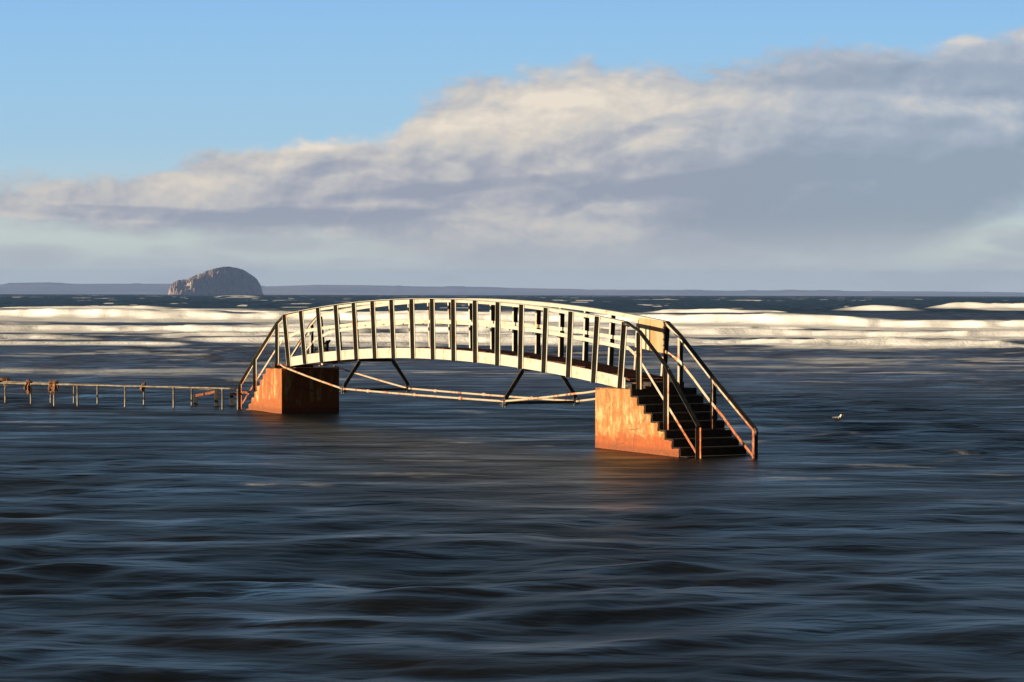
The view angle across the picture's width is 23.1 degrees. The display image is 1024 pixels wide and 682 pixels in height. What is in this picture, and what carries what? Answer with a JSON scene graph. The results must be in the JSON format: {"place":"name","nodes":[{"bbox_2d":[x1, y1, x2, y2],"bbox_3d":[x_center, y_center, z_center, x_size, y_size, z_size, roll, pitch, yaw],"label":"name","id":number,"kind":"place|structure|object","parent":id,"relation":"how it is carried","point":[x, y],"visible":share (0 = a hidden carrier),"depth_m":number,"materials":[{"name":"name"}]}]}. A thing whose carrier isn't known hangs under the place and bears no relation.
{"place":"outdoors","nodes":[
{"label":"outdoors","id":0,"kind":"place"},
{"bbox_2d":[0,294,1023,681],"bbox_3d":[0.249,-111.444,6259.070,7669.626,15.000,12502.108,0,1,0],"label":"sea","id":1,"kind":"structure","parent":0,"point":[876,534],"depth_m":36.53,"materials":[{"name":"liquid"}]},
{"bbox_2d":[0,381,218,404],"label":"path railing","id":2,"kind":"object","parent":1,"relation":"in","point":[96,389],"visible":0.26,"depth_m":69.83,"materials":[{"name":"brown metal"}]},
{"bbox_2d":[0,377,9,386],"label":"seaweed","id":3,"kind":"object","parent":2,"relation":"attached to","point":[5,379],"visible":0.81,"depth_m":70.42,"materials":[{"name":"brown plant"}]},
{"bbox_2d":[0,382,238,409],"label":"path railing","id":4,"kind":"object","parent":1,"relation":"in","point":[146,386],"visible":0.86,"depth_m":67.65,"materials":[{"name":"beige metal"}]},
{"bbox_2d":[24,379,32,394],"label":"seaweed","id":5,"kind":"object","parent":4,"relation":"attached to","point":[27,384],"visible":1,"depth_m":68.82,"materials":[{"name":"brown plant"}]},
{"bbox_2d":[48,380,58,394],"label":"seaweed","id":6,"kind":"object","parent":4,"relation":"attached to","point":[53,386],"visible":1,"depth_m":68.52,"materials":[{"name":"brown plant"}]},
{"bbox_2d":[194,389,218,405],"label":"rusty rail","id":7,"kind":"object","parent":1,"relation":"in","point":[215,392],"visible":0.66,"depth_m":68.70,"materials":[{"name":"metal"}]},
{"bbox_2d":[168,266,262,294],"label":"rock island","id":8,"kind":"object","parent":1,"relation":"in","point":[227,280],"visible":0.98,"depth_m":10895.57,"materials":[{"name":"grey stone"}]},
{"bbox_2d":[185,281,191,289],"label":"lighthouse","id":9,"kind":"object","parent":8,"relation":"on","point":[189,284],"visible":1,"depth_m":10784.85,"materials":[{"name":"metal"}]},
{"bbox_2d":[230,391,247,404],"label":"rusty rail","id":10,"kind":"object","parent":1,"relation":"in","point":[232,397],"visible":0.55,"depth_m":69.01,"materials":[{"name":"metal"}]},
{"bbox_2d":[238,298,757,457],"bbox_3d":[-1.282,1.166,57.084,1.870,4.278,23.434,0,1,-28],"label":"footbridge","id":11,"kind":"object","parent":1,"relation":"in","point":[661,414],"visible":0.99,"depth_m":53.09,"materials":[{"name":"beige paint"}]},
{"bbox_2d":[313,340,330,352],"bbox_3d":[-4.990,0.171,64.999,0.157,0.438,1.084,0,1,-28],"label":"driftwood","id":12,"kind":"object","parent":11,"relation":"attached to","point":[326,346],"visible":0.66,"depth_m":64.58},
{"bbox_2d":[637,318,665,352],"bbox_3d":[2.795,-0.113,50.189,0.055,0.694,1.003,0,1,-28],"label":"notice board","id":13,"kind":"object","parent":11,"relation":"attached to","point":[653,331],"visible":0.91,"depth_m":50.09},
{"bbox_2d":[831,414,842,420],"bbox_3d":[7.853,1.841,60.347,0.298,0.180,0.133,1,1,20],"label":"gull","id":14,"kind":"object","parent":1,"relation":"on","point":[838,418],"visible":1,"depth_m":60.30,"materials":[{"name":"white"}]},
{"bbox_2d":[0,282,1023,295],"bbox_3d":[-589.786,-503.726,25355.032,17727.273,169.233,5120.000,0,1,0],"label":"distant hills","id":15,"kind":"structure","parent":0,"point":[68,288],"depth_m":25140.65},
{"bbox_2d":[0,0,1023,291],"label":"sky","id":16,"kind":"structure","parent":0,"point":[725,145],"materials":[{"name":"blue"}]}
]}

